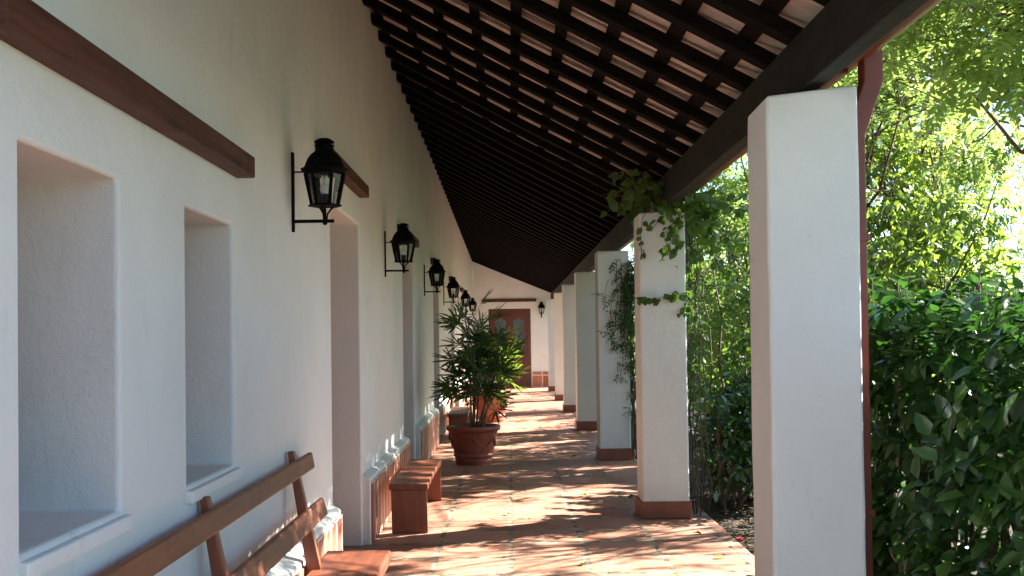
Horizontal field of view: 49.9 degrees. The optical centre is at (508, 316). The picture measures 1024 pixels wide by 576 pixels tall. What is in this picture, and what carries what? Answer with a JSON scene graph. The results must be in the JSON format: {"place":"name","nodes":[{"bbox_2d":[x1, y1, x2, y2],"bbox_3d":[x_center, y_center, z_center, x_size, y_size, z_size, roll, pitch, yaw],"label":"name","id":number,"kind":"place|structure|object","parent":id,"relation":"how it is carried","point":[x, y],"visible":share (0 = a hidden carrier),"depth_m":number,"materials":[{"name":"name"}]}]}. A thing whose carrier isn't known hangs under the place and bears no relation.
{"place":"outdoors","nodes":[
{"label":"outdoors","id":0,"kind":"place"},
{"bbox_2d":[343,387,754,575],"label":"floor","id":1,"kind":"structure","parent":0,"point":[534,479],"depth_m":8.85,"materials":[{"name":"tile"}]},
{"bbox_2d":[0,0,472,575],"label":"gallery wall","id":2,"kind":"structure","parent":1,"relation":"on","point":[188,318],"depth_m":4.11,"materials":[{"name":"white paint"}]},
{"bbox_2d":[291,138,348,231],"bbox_3d":[-0.929,-0.662,5.518,0.253,0.470,0.240,-2,-1,41],"label":"wall lantern","id":3,"kind":"object","parent":2,"relation":"attached to","point":[324,160],"depth_m":5.49,"materials":[{"name":"black metal"}]},
{"bbox_2d":[384,223,416,276],"bbox_3d":[-0.928,-0.587,9.625,0.253,0.470,0.240,-2,-1,38],"label":"wall lantern","id":4,"kind":"object","parent":2,"relation":"attached to","point":[403,235],"depth_m":9.60,"materials":[{"name":"black metal"}]},
{"bbox_2d":[424,259,445,295],"bbox_3d":[-0.927,-0.506,14.060,0.253,0.470,0.240,-2,-1,44],"label":"wall lantern","id":5,"kind":"object","parent":2,"relation":"attached to","point":[436,268],"depth_m":14.03,"materials":[{"name":"black metal"}]},
{"bbox_2d":[443,277,460,302],"bbox_3d":[-0.926,-0.430,18.212,0.253,0.470,0.240,0,-1,-43],"label":"wall lantern","id":6,"kind":"object","parent":2,"relation":"attached to","point":[453,283],"depth_m":18.19,"materials":[{"name":"black metal"}]},
{"bbox_2d":[458,290,470,310],"bbox_3d":[-0.925,-0.337,23.298,0.253,0.470,0.240,0,-1,-38],"label":"wall lantern","id":7,"kind":"object","parent":2,"relation":"attached to","point":[465,295],"depth_m":23.27,"materials":[{"name":"black metal"}]},
{"bbox_2d":[466,298,476,314],"bbox_3d":[-0.923,-0.254,27.808,0.253,0.470,0.240,0,-1,-42],"label":"wall lantern","id":8,"kind":"object","parent":2,"relation":"attached to","point":[473,302],"depth_m":27.79,"materials":[{"name":"black metal"}]},
{"bbox_2d":[362,0,928,298],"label":"lean to roof","id":9,"kind":"object","parent":2,"relation":"attached to","point":[538,121],"visible":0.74,"depth_m":7.83,"materials":[{"name":"wood"}]},
{"bbox_2d":[591,0,942,575],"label":"rain gutter","id":10,"kind":"object","parent":9,"relation":"attached to","point":[868,63],"visible":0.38,"depth_m":4.79,"materials":[{"name":"brown metal"}]},
{"bbox_2d":[94,451,390,575],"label":"bench","id":11,"kind":"object","parent":1,"relation":"on","point":[207,525],"visible":0.97,"depth_m":4.33,"materials":[{"name":"brown wood"}]},
{"bbox_2d":[389,459,441,532],"bbox_3d":[-0.770,1.489,9.308,0.302,0.380,1.734,-1,-1,0],"label":"bench","id":12,"kind":"object","parent":1,"relation":"on","point":[414,486],"visible":1,"depth_m":8.47,"materials":[{"name":"brown wood"}]},
{"bbox_2d":[447,406,469,439],"bbox_3d":[-0.753,1.630,17.021,0.312,0.380,1.704,-1,-1,0],"label":"bench","id":13,"kind":"object","parent":1,"relation":"on","point":[458,415],"visible":0.61,"depth_m":16.20,"materials":[{"name":"brown wood"}]},
{"bbox_2d":[427,287,531,465],"bbox_3d":[-0.330,0.696,13.177,1.265,2.099,1.406,0,-1,-17],"label":"potted palm","id":14,"kind":"object","parent":1,"relation":"on","point":[473,443],"visible":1,"depth_m":12.99,"materials":[{"name":"plant"}]},
{"bbox_2d":[461,323,530,422],"bbox_3d":[-0.325,0.983,19.523,1.306,1.757,1.357,0,-1,-34],"label":"potted palm","id":15,"kind":"object","parent":1,"relation":"on","point":[491,411],"visible":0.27,"depth_m":19.44,"materials":[{"name":"plant"}]},
{"bbox_2d":[472,262,550,387],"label":"end wall","id":16,"kind":"structure","parent":1,"relation":"on","point":[523,300],"depth_m":32.72,"materials":[{"name":"white paint"}]},
{"bbox_2d":[492,313,509,384],"bbox_3d":[-0.235,0.983,32.763,0.522,2.220,0.050,-1,-1,0],"label":"door leaf","id":17,"kind":"structure","parent":16,"relation":"in","point":[503,321],"depth_m":32.76,"materials":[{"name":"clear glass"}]},
{"bbox_2d":[510,312,527,385],"bbox_3d":[0.293,0.976,32.763,0.523,2.220,0.050,-1,-1,0],"label":"door leaf","id":18,"kind":"structure","parent":16,"relation":"in","point":[520,317],"depth_m":32.75,"materials":[{"name":"brown wood"}]},
{"bbox_2d":[538,302,544,317],"bbox_3d":[0.958,-0.217,32.549,0.240,0.470,0.253,0,-1,-41],"label":"wall lantern","id":19,"kind":"object","parent":16,"relation":"attached to","point":[541,305],"depth_m":32.49,"materials":[{"name":"black metal"}]},
{"bbox_2d":[548,299,554,390],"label":"pillar","id":20,"kind":"structure","parent":1,"relation":"on","point":[551,360],"depth_m":30.09,"materials":[{"name":"white paint"}]},
{"bbox_2d":[554,292,562,400],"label":"pillar","id":21,"kind":"structure","parent":1,"relation":"on","point":[558,395],"depth_m":25.74,"materials":[{"name":"white paint"}]},
{"bbox_2d":[562,284,575,411],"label":"pillar","id":22,"kind":"structure","parent":1,"relation":"on","point":[568,340],"depth_m":21.79,"materials":[{"name":"white paint"}]},
{"bbox_2d":[574,272,596,429],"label":"pillar","id":23,"kind":"structure","parent":1,"relation":"on","point":[585,357],"depth_m":17.57,"materials":[{"name":"white paint"}]},
{"bbox_2d":[595,251,632,459],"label":"pillar","id":24,"kind":"structure","parent":1,"relation":"on","point":[613,432],"depth_m":13.28,"materials":[{"name":"white paint"}]},
{"bbox_2d":[591,251,636,460],"bbox_3d":[1.428,0.473,13.276,0.702,2.585,0.566,0,-1,-43],"label":"climbing vine","id":25,"kind":"object","parent":24,"relation":"attached to","point":[629,291],"visible":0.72,"depth_m":13.24,"materials":[{"name":"green plant"}]},
{"bbox_2d":[634,211,691,518],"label":"pillar","id":26,"kind":"structure","parent":1,"relation":"on","point":[662,417],"depth_m":9.01,"materials":[{"name":"white paint"}]},
{"bbox_2d":[600,169,747,516],"bbox_3d":[1.401,0.217,9.300,1.170,2.953,2.526,-1,-1,0],"label":"climbing vine","id":27,"kind":"object","parent":26,"relation":"attached to","point":[700,210],"visible":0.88,"depth_m":9.04,"materials":[{"name":"green plant"}]},
{"bbox_2d":[748,86,865,575],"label":"pillar","id":28,"kind":"structure","parent":1,"relation":"on","point":[806,353],"depth_m":4.53,"materials":[{"name":"white paint"}]},
{"bbox_2d":[594,24,1023,342],"label":"sky","id":29,"kind":"structure","parent":0,"point":[1008,244],"materials":[{"name":"white"}]},
{"bbox_2d":[631,353,1012,575],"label":"ground","id":30,"kind":"structure","parent":0,"point":[733,518],"depth_m":9.45,"materials":[{"name":"brown soil"}]},
{"bbox_2d":[629,228,747,305],"bbox_3d":[4.865,-0.659,30.326,3.885,5.430,5.960,-1,-1,0],"label":"tree","id":31,"kind":"object","parent":30,"relation":"on","point":[632,246],"depth_m":32.53,"materials":[{"name":"green plant"}]},
{"bbox_2d":[687,269,739,410],"bbox_3d":[3.654,0.488,19.523,2.174,2.765,3.326,-1,-1,0],"label":"shrub","id":32,"kind":"object","parent":30,"relation":"on","point":[709,371],"visible":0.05,"depth_m":18.94,"materials":[{"name":"green plant"}]},
{"bbox_2d":[686,153,749,363],"bbox_3d":[3.936,-0.922,18.215,3.752,5.524,4.195,-1,-1,0],"label":"tree","id":33,"kind":"object","parent":30,"relation":"on","point":[717,182],"visible":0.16,"depth_m":17.89,"materials":[{"name":"green plant"}]},
{"bbox_2d":[686,161,749,403],"bbox_3d":[4.490,-0.842,23.121,3.490,5.560,3.952,0,-1,-30],"label":"tree","id":34,"kind":"object","parent":30,"relation":"on","point":[709,260],"visible":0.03,"depth_m":22.99,"materials":[{"name":"green plant"}]},
{"bbox_2d":[688,236,750,420],"bbox_3d":[3.255,0.323,15.142,2.183,2.947,3.022,0,-1,-24],"label":"shrub","id":35,"kind":"object","parent":30,"relation":"on","point":[743,318],"visible":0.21,"depth_m":15.17,"materials":[{"name":"green plant"}]},
{"bbox_2d":[687,174,752,512],"bbox_3d":[2.275,0.098,10.291,1.616,3.239,2.223,-1,-1,0],"label":"shrub","id":36,"kind":"object","parent":30,"relation":"on","point":[740,347],"visible":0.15,"depth_m":9.65,"materials":[{"name":"green plant"}]},
{"bbox_2d":[688,346,753,502],"bbox_3d":[2.271,0.975,10.052,1.420,1.511,1.852,-1,-1,24],"label":"shrub","id":37,"kind":"object","parent":30,"relation":"on","point":[743,444],"visible":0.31,"depth_m":9.54,"materials":[{"name":"green plant"}]},
{"bbox_2d":[633,438,1011,572],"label":"leaf litter","id":38,"kind":"object","parent":30,"relation":"on","point":[750,539],"visible":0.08,"depth_m":9.33,"materials":[{"name":"brown plant"}]},
{"bbox_2d":[720,75,1023,416],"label":"tree","id":39,"kind":"object","parent":30,"relation":"on","point":[964,189],"visible":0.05,"depth_m":15.66,"materials":[{"name":"green plant"}]},
{"bbox_2d":[747,2,1008,208],"bbox_3d":[4.307,-1.015,13.855,2.062,5.532,9.233,-1,-1,0],"label":"tree","id":40,"kind":"object","parent":30,"relation":"on","point":[898,99],"visible":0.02,"depth_m":13.01,"materials":[{"name":"green plant"}]},
{"bbox_2d":[866,128,981,300],"bbox_3d":[8.161,-1.169,23.759,4.536,6.180,5.036,-1,-1,0],"label":"tree","id":41,"kind":"object","parent":30,"relation":"on","point":[904,170],"visible":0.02,"depth_m":24.02,"materials":[{"name":"green plant"}]},
{"bbox_2d":[831,0,1023,154],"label":"tree","id":42,"kind":"object","parent":30,"relation":"on","point":[958,67],"visible":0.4,"depth_m":6.19,"materials":[{"name":"green plant"}]},
{"bbox_2d":[840,71,1023,444],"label":"tree","id":43,"kind":"object","parent":30,"relation":"on","point":[943,227],"visible":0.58,"depth_m":12.65,"materials":[{"name":"green plant"}]},
{"bbox_2d":[850,3,1023,208],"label":"tree","id":44,"kind":"object","parent":30,"relation":"on","point":[943,161],"visible":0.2,"depth_m":10.74,"materials":[{"name":"green plant"}]},
{"bbox_2d":[865,58,1023,291],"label":"tree","id":45,"kind":"object","parent":30,"relation":"on","point":[922,152],"visible":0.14,"depth_m":15.01,"materials":[{"name":"green plant"}]},
{"bbox_2d":[867,247,1023,575],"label":"hedge","id":46,"kind":"object","parent":30,"relation":"on","point":[966,478],"visible":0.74,"depth_m":4.88,"materials":[{"name":"green plant"}]},
{"bbox_2d":[868,231,1023,433],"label":"shrub","id":47,"kind":"object","parent":30,"relation":"on","point":[938,280],"visible":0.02,"depth_m":14.45,"materials":[{"name":"green plant"}]}
]}

